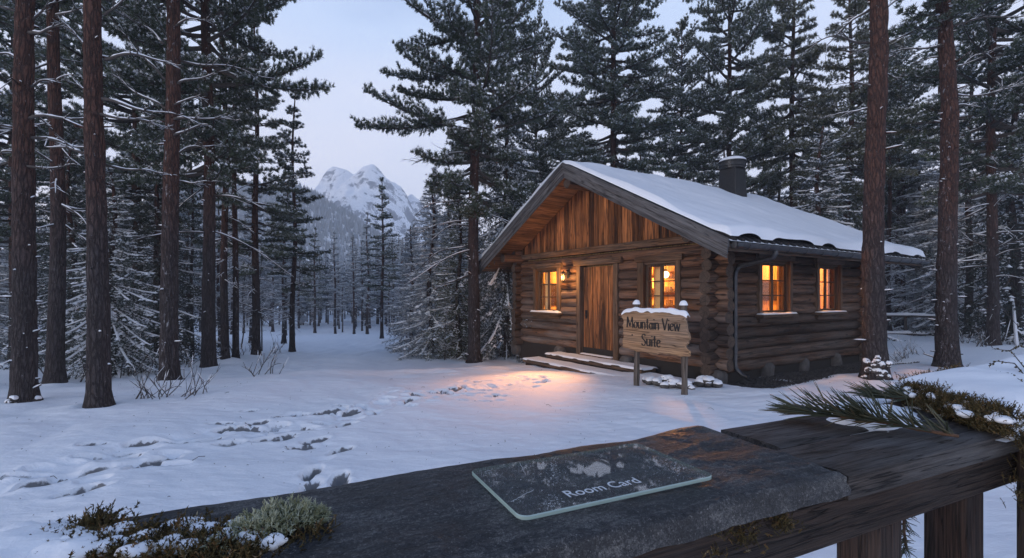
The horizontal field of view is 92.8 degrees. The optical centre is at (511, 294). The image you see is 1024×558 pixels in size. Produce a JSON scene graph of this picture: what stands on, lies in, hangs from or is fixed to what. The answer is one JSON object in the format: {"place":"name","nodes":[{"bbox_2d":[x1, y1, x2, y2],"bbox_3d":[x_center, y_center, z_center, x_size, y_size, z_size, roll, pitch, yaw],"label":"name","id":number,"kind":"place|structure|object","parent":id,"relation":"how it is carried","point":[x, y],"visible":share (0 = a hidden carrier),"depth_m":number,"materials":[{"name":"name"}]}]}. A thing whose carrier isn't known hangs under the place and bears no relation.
{"place":"outdoors","nodes":[
{"label":"outdoors","id":0,"kind":"place"},
{"bbox_2d":[121,164,445,282],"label":"mountain","id":1,"kind":"structure","parent":0,"point":[357,193],"depth_m":420.20,"materials":[{"name":"snow"}]},
{"bbox_2d":[179,179,421,271],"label":"foothill forest","id":2,"kind":"object","parent":1,"relation":"on","point":[318,208],"visible":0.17,"depth_m":335.76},
{"bbox_2d":[0,306,1023,557],"bbox_3d":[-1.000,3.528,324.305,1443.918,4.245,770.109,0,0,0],"label":"ground","id":3,"kind":"structure","parent":0,"point":[360,396],"depth_m":6.34,"materials":[{"name":"snow"}]},
{"bbox_2d":[0,222,8,361],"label":"spruce tree","id":4,"kind":"object","parent":3,"relation":"on","point":[4,334],"visible":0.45,"depth_m":15.69,"materials":[{"name":"plant"}]},
{"bbox_2d":[0,130,49,323],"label":"conifer","id":5,"kind":"object","parent":3,"relation":"on","point":[38,230],"visible":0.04,"depth_m":16.95,"materials":[{"name":"plant"}]},
{"bbox_2d":[0,3,78,69],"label":"pine tree","id":6,"kind":"object","parent":3,"relation":"on","point":[6,18],"visible":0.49,"depth_m":9.92,"materials":[{"name":"green plant"}]},
{"bbox_2d":[0,0,119,402],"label":"pine tree","id":7,"kind":"object","parent":3,"relation":"on","point":[24,384],"visible":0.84,"depth_m":7.24,"materials":[{"name":"brown plant"}]},
{"bbox_2d":[37,194,85,366],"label":"spruce tree","id":8,"kind":"object","parent":3,"relation":"on","point":[75,225],"visible":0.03,"depth_m":15.16,"materials":[{"name":"plant"}]},
{"bbox_2d":[0,0,124,362],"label":"pine tree","id":9,"kind":"object","parent":3,"relation":"on","point":[5,175],"visible":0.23,"depth_m":14.80,"materials":[{"name":"green plant"}]},
{"bbox_2d":[0,136,128,369],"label":"spruce tree","id":10,"kind":"object","parent":3,"relation":"on","point":[72,240],"visible":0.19,"depth_m":12.99,"materials":[{"name":"green plant"}]},
{"bbox_2d":[0,0,137,383],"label":"pine tree","id":11,"kind":"object","parent":3,"relation":"on","point":[55,367],"visible":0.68,"depth_m":9.38,"materials":[{"name":"brown plant"}]},
{"bbox_2d":[38,161,186,383],"bbox_3d":[-8.771,-0.165,10.729,3.351,5.750,2.949,0,0,19],"label":"spruce tree","id":12,"kind":"object","parent":3,"relation":"on","point":[120,339],"visible":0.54,"depth_m":10.79,"materials":[{"name":"green plant"}]},
{"bbox_2d":[41,0,205,408],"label":"pine tree","id":13,"kind":"object","parent":3,"relation":"on","point":[98,390],"visible":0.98,"depth_m":6.78,"materials":[{"name":"brown plant"}]},
{"bbox_2d":[0,0,249,332],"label":"pine tree","id":14,"kind":"object","parent":3,"relation":"on","point":[124,125],"visible":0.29,"depth_m":14.45,"materials":[{"name":"green plant"}]},
{"bbox_2d":[116,332,154,377],"bbox_3d":[-8.257,1.355,10.693,0.693,1.079,0.537,0,0,-37],"label":"bare shrub","id":15,"kind":"object","parent":3,"relation":"on","point":[140,365],"visible":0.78,"depth_m":10.65,"materials":[{"name":"brown plant"}]},
{"bbox_2d":[131,349,165,398],"bbox_3d":[-5.549,1.238,7.440,0.413,0.830,0.533,0,0,-13],"label":"bare shrub","id":16,"kind":"object","parent":3,"relation":"on","point":[141,386],"visible":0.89,"depth_m":7.34,"materials":[{"name":"brown plant"}]},
{"bbox_2d":[112,193,188,360],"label":"spruce tree","id":17,"kind":"object","parent":3,"relation":"on","point":[143,271],"depth_m":17.13,"materials":[{"name":"plant"}]},
{"bbox_2d":[130,74,183,346],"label":"pine tree","id":18,"kind":"object","parent":3,"relation":"on","point":[145,161],"visible":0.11,"depth_m":15.45,"materials":[{"name":"green plant"}]},
{"bbox_2d":[85,137,231,363],"bbox_3d":[-10.599,-0.802,14.542,4.172,8.440,3.894,0,0,-11],"label":"spruce tree","id":19,"kind":"object","parent":3,"relation":"on","point":[157,212],"visible":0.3,"depth_m":14.49,"materials":[{"name":"green plant"}]},
{"bbox_2d":[129,366,193,398],"bbox_3d":[-5.397,1.364,7.488,0.693,0.576,0.540,0,0,9],"label":"bare shrub","id":20,"kind":"object","parent":3,"relation":"on","point":[159,392],"visible":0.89,"depth_m":7.43,"materials":[{"name":"brown plant"}]},
{"bbox_2d":[179,187,201,348],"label":"conifer","id":21,"kind":"object","parent":3,"relation":"on","point":[196,270],"visible":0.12,"depth_m":22.41,"materials":[{"name":"plant"}]},
{"bbox_2d":[179,188,202,339],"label":"pine tree","id":22,"kind":"object","parent":3,"relation":"on","point":[199,226],"visible":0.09,"depth_m":26.90,"materials":[{"name":"green plant"}]},
{"bbox_2d":[179,102,203,356],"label":"pine tree","id":23,"kind":"object","parent":3,"relation":"on","point":[196,221],"visible":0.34,"depth_m":18.51,"materials":[{"name":"green plant"}]},
{"bbox_2d":[109,0,276,380],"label":"pine tree","id":24,"kind":"object","parent":3,"relation":"on","point":[169,341],"visible":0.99,"depth_m":9.65,"materials":[{"name":"brown plant"}]},
{"bbox_2d":[181,350,220,398],"bbox_3d":[-4.812,1.246,7.469,0.819,0.762,0.533,0,0,19],"label":"bare shrub","id":25,"kind":"object","parent":3,"relation":"on","point":[195,389],"visible":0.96,"depth_m":7.58,"materials":[{"name":"brown plant"}]},
{"bbox_2d":[73,0,335,367],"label":"pine tree","id":26,"kind":"object","parent":3,"relation":"on","point":[241,14],"visible":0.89,"depth_m":12.25,"materials":[{"name":"green plant"}]},
{"bbox_2d":[201,187,239,346],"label":"conifer","id":27,"kind":"object","parent":3,"relation":"on","point":[217,285],"visible":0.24,"depth_m":24.98,"materials":[{"name":"green wood"}]},
{"bbox_2d":[184,0,258,359],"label":"pine tree","id":28,"kind":"object","parent":3,"relation":"on","point":[224,327],"visible":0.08,"depth_m":14.47,"materials":[{"name":"brown plant"}]},
{"bbox_2d":[219,187,245,334],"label":"conifer","id":29,"kind":"object","parent":3,"relation":"on","point":[231,294],"visible":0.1,"depth_m":41.11,"materials":[{"name":"plant"}]},
{"bbox_2d":[214,0,270,358],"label":"pine tree","id":30,"kind":"object","parent":3,"relation":"on","point":[235,320],"visible":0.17,"depth_m":14.79,"materials":[{"name":"green plant"}]},
{"bbox_2d":[216,237,276,348],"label":"bare sapling","id":31,"kind":"object","parent":3,"relation":"on","point":[243,325],"visible":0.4,"depth_m":22.53,"materials":[{"name":"brown plant"}]},
{"bbox_2d":[190,21,307,354],"bbox_3d":[-8.799,-3.471,16.474,3.610,11.853,2.669,0,0,-29],"label":"pine tree","id":32,"kind":"object","parent":3,"relation":"on","point":[269,188],"visible":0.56,"depth_m":16.54,"materials":[{"name":"green plant"}]},
{"bbox_2d":[232,181,271,342],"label":"conifer","id":33,"kind":"object","parent":3,"relation":"on","point":[250,294],"visible":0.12,"depth_m":28.74,"materials":[{"name":"plant"}]},
{"bbox_2d":[239,174,274,338],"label":"conifer","id":34,"kind":"object","parent":3,"relation":"on","point":[250,236],"visible":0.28,"depth_m":23.07,"materials":[{"name":"plant"}]},
{"bbox_2d":[240,242,288,350],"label":"bare sapling","id":35,"kind":"object","parent":3,"relation":"on","point":[273,313],"visible":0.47,"depth_m":20.67,"materials":[{"name":"brown plant"}]},
{"bbox_2d":[242,344,288,376],"bbox_3d":[-5.466,1.492,10.599,0.737,0.786,0.945,0,0,39],"label":"bare shrub","id":36,"kind":"object","parent":3,"relation":"on","point":[269,368],"visible":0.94,"depth_m":10.64,"materials":[{"name":"brown plant"}]},
{"bbox_2d":[261,203,279,331],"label":"conifer","id":37,"kind":"object","parent":3,"relation":"on","point":[272,278],"visible":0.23,"depth_m":49.74,"materials":[{"name":"plant"}]},
{"bbox_2d":[268,222,297,343],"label":"conifer","id":38,"kind":"object","parent":3,"relation":"on","point":[282,281],"visible":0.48,"depth_m":29.27,"materials":[{"name":"plant"}]},
{"bbox_2d":[267,182,305,342],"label":"pine tree","id":39,"kind":"object","parent":3,"relation":"on","point":[288,195],"visible":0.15,"depth_m":30.72,"materials":[{"name":"green plant"}]},
{"bbox_2d":[258,92,331,351],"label":"pine tree","id":40,"kind":"object","parent":3,"relation":"on","point":[293,255],"visible":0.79,"depth_m":20.06,"materials":[{"name":"green plant"}]},
{"bbox_2d":[295,259,306,327],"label":"conifer","id":41,"kind":"object","parent":3,"relation":"on","point":[298,307],"visible":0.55,"depth_m":55.74,"materials":[{"name":"plant"}]},
{"bbox_2d":[298,227,328,332],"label":"pine tree","id":42,"kind":"object","parent":3,"relation":"on","point":[317,299],"visible":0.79,"depth_m":47.28,"materials":[{"name":"green plant"}]},
{"bbox_2d":[322,231,347,333],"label":"conifer","id":43,"kind":"object","parent":3,"relation":"on","point":[333,275],"visible":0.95,"depth_m":43.31,"materials":[{"name":"plant"}]},
{"bbox_2d":[337,264,348,331],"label":"conifer","id":44,"kind":"object","parent":3,"relation":"on","point":[342,288],"visible":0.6,"depth_m":48.90,"materials":[{"name":"plant"}]},
{"bbox_2d":[342,233,363,333],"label":"conifer","id":45,"kind":"object","parent":3,"relation":"on","point":[353,264],"visible":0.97,"depth_m":41.63,"materials":[{"name":"plant"}]},
{"bbox_2d":[345,245,363,328],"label":"conifer","id":46,"kind":"object","parent":3,"relation":"on","point":[350,298],"visible":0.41,"depth_m":54.07,"materials":[{"name":"plant"}]},
{"bbox_2d":[355,241,366,330],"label":"conifer","id":47,"kind":"object","parent":3,"relation":"on","point":[362,297],"visible":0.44,"depth_m":49.98,"materials":[{"name":"plant"}]},
{"bbox_2d":[355,211,380,333],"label":"conifer","id":48,"kind":"object","parent":3,"relation":"on","point":[367,292],"visible":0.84,"depth_m":41.68,"materials":[{"name":"plant"}]},
{"bbox_2d":[358,177,403,338],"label":"pine tree","id":49,"kind":"object","parent":3,"relation":"on","point":[382,286],"visible":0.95,"depth_m":32.82,"materials":[{"name":"green plant"}]},
{"bbox_2d":[383,254,397,331],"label":"conifer","id":50,"kind":"object","parent":3,"relation":"on","point":[387,260],"visible":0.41,"depth_m":46.76,"materials":[{"name":"plant"}]},
{"bbox_2d":[383,233,401,329],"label":"conifer","id":51,"kind":"object","parent":3,"relation":"on","point":[392,262],"visible":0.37,"depth_m":50.47,"materials":[{"name":"plant"}]},
{"bbox_2d":[382,225,437,351],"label":"spruce tree","id":52,"kind":"object","parent":3,"relation":"on","point":[411,255],"visible":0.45,"depth_m":21.30,"materials":[{"name":"plant"}]},
{"bbox_2d":[387,179,467,359],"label":"spruce tree","id":53,"kind":"object","parent":3,"relation":"on","point":[427,300],"visible":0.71,"depth_m":17.81,"materials":[{"name":"plant"}]},
{"bbox_2d":[418,166,445,313],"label":"conifer","id":54,"kind":"object","parent":3,"relation":"on","point":[437,212],"visible":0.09,"depth_m":26.42,"materials":[{"name":"plant"}]},
{"bbox_2d":[432,296,462,359],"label":"bare sapling","id":55,"kind":"object","parent":3,"relation":"on","point":[444,310],"visible":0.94,"depth_m":16.29,"materials":[{"name":"grey plant"}]},
{"bbox_2d":[420,194,486,353],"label":"spruce tree","id":56,"kind":"object","parent":3,"relation":"on","point":[445,226],"visible":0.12,"depth_m":20.41,"materials":[{"name":"plant"}]},
{"bbox_2d":[420,193,493,361],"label":"spruce tree","id":57,"kind":"object","parent":3,"relation":"on","point":[459,345],"visible":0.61,"depth_m":16.83,"materials":[{"name":"green plant"}]},
{"bbox_2d":[349,0,591,362],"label":"pine tree","id":58,"kind":"object","parent":3,"relation":"on","point":[468,38],"visible":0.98,"depth_m":14.73,"materials":[{"name":"green plant"}]},
{"bbox_2d":[457,31,539,363],"bbox_3d":[-0.291,-3.115,16.515,3.612,12.932,3.651,0,0,21],"label":"spruce tree","id":59,"kind":"object","parent":3,"relation":"on","point":[504,317],"visible":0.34,"depth_m":16.18,"materials":[{"name":"green plant"}]},
{"bbox_2d":[2,203,1003,325],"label":"treeline","id":60,"kind":"object","parent":3,"relation":"on","point":[325,301],"visible":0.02,"depth_m":65.98,"materials":[{"name":"green plant"}]},
{"bbox_2d":[485,0,590,206],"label":"pine tree","id":61,"kind":"object","parent":3,"relation":"on","point":[543,168],"visible":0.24,"depth_m":22.58,"materials":[{"name":"green plant"}]},
{"bbox_2d":[522,95,594,182],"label":"pine tree","id":62,"kind":"object","parent":3,"relation":"on","point":[563,158],"visible":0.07,"depth_m":29.36,"materials":[{"name":"green plant"}]},
{"bbox_2d":[522,356,622,375],"bbox_3d":[1.431,1.864,11.819,0.550,0.342,3.460,0,0,-33],"label":"wooden step","id":63,"kind":"object","parent":3,"relation":"on","point":[539,361],"visible":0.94,"depth_m":11.77,"materials":[{"name":"brown"}]},
{"bbox_2d":[545,351,657,373],"bbox_3d":[2.014,1.735,11.837,0.510,0.361,3.457,0,0,-33],"label":"wooden step","id":64,"kind":"object","parent":3,"relation":"on","point":[615,365],"visible":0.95,"depth_m":11.52,"materials":[{"name":"brown"}]},
{"bbox_2d":[541,0,692,174],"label":"pine tree","id":65,"kind":"object","parent":3,"relation":"on","point":[612,112],"visible":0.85,"depth_m":19.61,"materials":[{"name":"green plant"}]},
{"bbox_2d":[621,300,690,394],"bbox_3d":[2.536,1.019,8.586,0.197,1.838,1.535,0,0,-33],"label":"wooden sign","id":66,"kind":"object","parent":3,"relation":"on","point":[654,331],"visible":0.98,"depth_m":8.44,"materials":[{"name":"brown wood"}]},
{"bbox_2d":[642,375,694,389],"bbox_3d":[2.825,1.591,8.880,0.637,0.234,1.115,0,0,-33],"label":"stone heap","id":67,"kind":"object","parent":3,"relation":"on","point":[666,381],"visible":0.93,"depth_m":8.66,"materials":[{"name":"white"}]},
{"bbox_2d":[640,12,722,183],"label":"pine tree","id":68,"kind":"object","parent":3,"relation":"on","point":[680,148],"visible":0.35,"depth_m":26.64,"materials":[{"name":"green plant"}]},
{"bbox_2d":[479,156,929,383],"bbox_3d":[4.789,-1.102,14.007,8.440,6.204,8.957,0,0,-33],"label":"log cabin","id":69,"kind":"object","parent":3,"relation":"on","point":[761,286],"visible":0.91,"depth_m":11.38,"materials":[{"name":"brown"}]},
{"bbox_2d":[530,263,563,318],"bbox_3d":[1.085,-0.095,14.004,0.488,1.550,1.390,0,0,-33],"label":"window","id":70,"kind":"structure","parent":69,"relation":"in","point":[537,312],"depth_m":14.05,"materials":[{"name":"brown"}]},
{"bbox_2d":[573,256,624,360],"bbox_3d":[2.175,0.350,12.202,0.280,2.480,1.720,0,0,-33],"label":"door","id":71,"kind":"structure","parent":69,"relation":"in","point":[597,288],"depth_m":12.25,"materials":[{"name":"brown"}]},
{"bbox_2d":[634,253,685,309],"bbox_3d":[3.258,-0.120,10.609,0.487,1.440,1.290,0,0,-33],"label":"window","id":72,"kind":"structure","parent":69,"relation":"in","point":[644,263],"depth_m":10.77,"materials":[{"name":"brown"}]},
{"bbox_2d":[753,253,798,322],"bbox_3d":[5.635,-0.130,10.469,1.420,1.440,0.330,0,0,-33],"label":"window","id":73,"kind":"structure","parent":69,"relation":"in","point":[786,313],"depth_m":10.52,"materials":[{"name":"brown"}]},
{"bbox_2d":[811,258,847,319],"bbox_3d":[7.606,-0.130,11.730,1.340,1.440,0.330,0,0,-33],"label":"window","id":74,"kind":"structure","parent":69,"relation":"in","point":[836,311],"depth_m":11.78,"materials":[{"name":"brown"}]},
{"bbox_2d":[692,375,722,387],"bbox_3d":[3.522,1.575,8.785,0.491,0.230,0.503,0,0,8],"label":"stone heap","id":75,"kind":"object","parent":3,"relation":"on","point":[703,381],"visible":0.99,"depth_m":8.64,"materials":[{"name":"white"}]},
{"bbox_2d":[660,0,802,196],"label":"pine tree","id":76,"kind":"object","parent":3,"relation":"on","point":[730,122],"visible":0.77,"depth_m":21.36,"materials":[{"name":"green plant"}]},
{"bbox_2d":[721,0,855,209],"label":"pine tree","id":77,"kind":"object","parent":3,"relation":"on","point":[793,144],"visible":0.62,"depth_m":21.61,"materials":[{"name":"green plant"}]},
{"bbox_2d":[727,361,918,388],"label":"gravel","id":78,"kind":"structure","parent":3,"relation":"on","point":[775,381],"depth_m":10.14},
{"bbox_2d":[633,401,1023,557],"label":"timber railing","id":79,"kind":"object","parent":3,"relation":"on","point":[896,477],"visible":0.45,"depth_m":0.90,"materials":[{"name":"brown wood"}]},
{"bbox_2d":[92,425,850,557],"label":"stone slab","id":80,"kind":"structure","parent":79,"relation":"on","point":[457,511],"depth_m":0.67,"materials":[{"name":"stone"}]},
{"bbox_2d":[0,499,303,557],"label":"moss patch","id":81,"kind":"object","parent":80,"relation":"on","point":[99,535],"visible":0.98,"depth_m":0.53,"materials":[{"name":"plant"}]},
{"bbox_2d":[158,492,341,557],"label":"lichen clump","id":82,"kind":"object","parent":80,"relation":"on","point":[299,514],"visible":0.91,"depth_m":0.57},
{"bbox_2d":[472,453,711,519],"bbox_3d":[0.120,0.274,0.744,0.327,0.007,0.181,0,0,-25],"label":"glass card","id":83,"kind":"object","parent":80,"relation":"on","point":[570,508],"visible":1,"depth_m":0.66,"materials":[{"name":"clear"}]},
{"bbox_2d":[701,512,805,557],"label":"moss clump","id":84,"kind":"object","parent":79,"relation":"on","point":[786,524],"visible":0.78,"depth_m":0.69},
{"bbox_2d":[759,381,958,437],"bbox_3d":[0.713,0.233,1.031,0.346,0.092,0.162,0,0,31],"label":"pine twig","id":85,"kind":"object","parent":79,"relation":"on","point":[855,411],"visible":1,"depth_m":1.01,"materials":[{"name":"plant"}]},
{"bbox_2d":[826,404,933,434],"bbox_3d":[0.869,0.280,1.129,0.430,0.019,0.190,0,0,-25],"label":"snow patch","id":86,"kind":"object","parent":79,"relation":"on","point":[844,422],"visible":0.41,"depth_m":1.07,"materials":[{"name":"snow"}]},
{"bbox_2d":[902,516,920,557],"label":"pine twig","id":87,"kind":"object","parent":79,"relation":"hanging from","point":[905,541],"visible":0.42,"depth_m":0.99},
{"bbox_2d":[828,354,1023,441],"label":"snow mound","id":88,"kind":"object","parent":79,"relation":"on","point":[991,381],"visible":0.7,"depth_m":1.27,"materials":[{"name":"snow"}]},
{"bbox_2d":[844,376,925,402],"bbox_3d":[0.974,0.246,1.262,0.200,0.066,0.110,0,0,10],"label":"pine twig","id":89,"kind":"object","parent":88,"relation":"on","point":[899,395],"visible":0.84,"depth_m":1.25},
{"bbox_2d":[894,363,968,380],"bbox_3d":[1.259,0.231,1.462,0.338,0.048,0.083,0,0,-25],"label":"dry moss","id":90,"kind":"object","parent":88,"relation":"on","point":[940,368],"visible":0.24,"depth_m":1.47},
{"bbox_2d":[988,345,1023,381],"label":"dry sprig","id":91,"kind":"object","parent":88,"relation":"on","point":[1015,347],"visible":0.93,"depth_m":1.48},
{"bbox_2d":[888,377,1023,437],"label":"moss clump","id":92,"kind":"object","parent":79,"relation":"on","point":[968,410],"visible":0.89,"depth_m":1.05,"materials":[{"name":"green"}]},
{"bbox_2d":[1000,429,1023,557],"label":"hanging moss","id":93,"kind":"object","parent":79,"relation":"hanging from","point":[1021,443],"visible":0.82,"depth_m":0.98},
{"bbox_2d":[791,120,905,340],"bbox_3d":[11.394,-1.614,17.688,4.780,9.322,5.432,0,0,28],"label":"spruce tree","id":94,"kind":"object","parent":3,"relation":"on","point":[816,183],"visible":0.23,"depth_m":17.17,"materials":[{"name":"green plant"}]},
{"bbox_2d":[782,0,920,230],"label":"pine tree","id":95,"kind":"object","parent":3,"relation":"on","point":[852,148],"visible":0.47,"depth_m":19.15,"materials":[{"name":"green plant"}]},
{"bbox_2d":[799,0,904,379],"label":"pine tree","id":96,"kind":"object","parent":3,"relation":"on","point":[875,361],"visible":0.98,"depth_m":9.14,"materials":[{"name":"brown plant"}]},
{"bbox_2d":[864,48,919,330],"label":"pine tree","id":97,"kind":"object","parent":3,"relation":"on","point":[890,185],"visible":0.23,"depth_m":21.43,"materials":[{"name":"green plant"}]},
{"bbox_2d":[885,235,923,307],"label":"bare sapling","id":98,"kind":"object","parent":3,"relation":"on","point":[889,286],"visible":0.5,"depth_m":20.36,"materials":[{"name":"white plant"}]},
{"bbox_2d":[831,36,979,327],"bbox_3d":[19.353,-5.503,23.713,6.511,14.978,6.003,0,0,32],"label":"pine tree","id":99,"kind":"object","parent":3,"relation":"on","point":[901,55],"visible":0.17,"depth_m":23.21,"materials":[{"name":"green plant"}]},
{"bbox_2d":[885,64,926,329],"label":"pine tree","id":100,"kind":"object","parent":3,"relation":"on","point":[910,181],"visible":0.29,"depth_m":22.93,"materials":[{"name":"green plant"}]},
{"bbox_2d":[887,312,934,335],"bbox_3d":[14.655,1.312,18.922,3.494,1.246,0.243,0,0,24],"label":"wooden fence","id":101,"kind":"object","parent":3,"relation":"on","point":[904,315],"visible":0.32,"depth_m":18.63,"materials":[{"name":"brown wood"}]},
{"bbox_2d":[891,153,965,328],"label":"spruce tree","id":102,"kind":"object","parent":3,"relation":"on","point":[909,268],"visible":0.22,"depth_m":22.98,"materials":[{"name":"plant"}]},
{"bbox_2d":[841,0,1023,367],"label":"pine tree","id":103,"kind":"object","parent":3,"relation":"on","point":[943,23],"visible":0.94,"depth_m":10.82,"materials":[{"name":"brown plant"}]},
{"bbox_2d":[848,0,1023,345],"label":"pine tree","id":104,"kind":"object","parent":3,"relation":"on","point":[990,31],"visible":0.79,"depth_m":14.91,"materials":[{"name":"green plant"}]},
{"bbox_2d":[891,54,1008,332],"bbox_3d":[19.232,-4.350,21.236,5.492,13.180,5.641,0,0,-41],"label":"spruce tree","id":105,"kind":"object","parent":3,"relation":"on","point":[933,173],"visible":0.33,"depth_m":21.45,"materials":[{"name":"plant"}]},
{"bbox_2d":[906,37,1023,345],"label":"spruce tree","id":106,"kind":"object","parent":3,"relation":"on","point":[1014,286],"visible":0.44,"depth_m":16.98,"materials":[{"name":"green plant"}]},
{"bbox_2d":[936,9,1005,333],"bbox_3d":[17.945,-4.833,18.954,2.698,13.459,2.200,0,0,-35],"label":"pine tree","id":107,"kind":"object","parent":3,"relation":"on","point":[971,92],"visible":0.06,"depth_m":18.89,"materials":[{"name":"green plant"}]},
{"bbox_2d":[998,108,1023,325],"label":"conifer","id":108,"kind":"object","parent":3,"relation":"on","point":[1021,198],"visible":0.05,"depth_m":24.41,"materials":[{"name":"plant"}]},
{"bbox_2d":[0,0,1023,249],"label":"sky","id":109,"kind":"structure","parent":0,"point":[356,37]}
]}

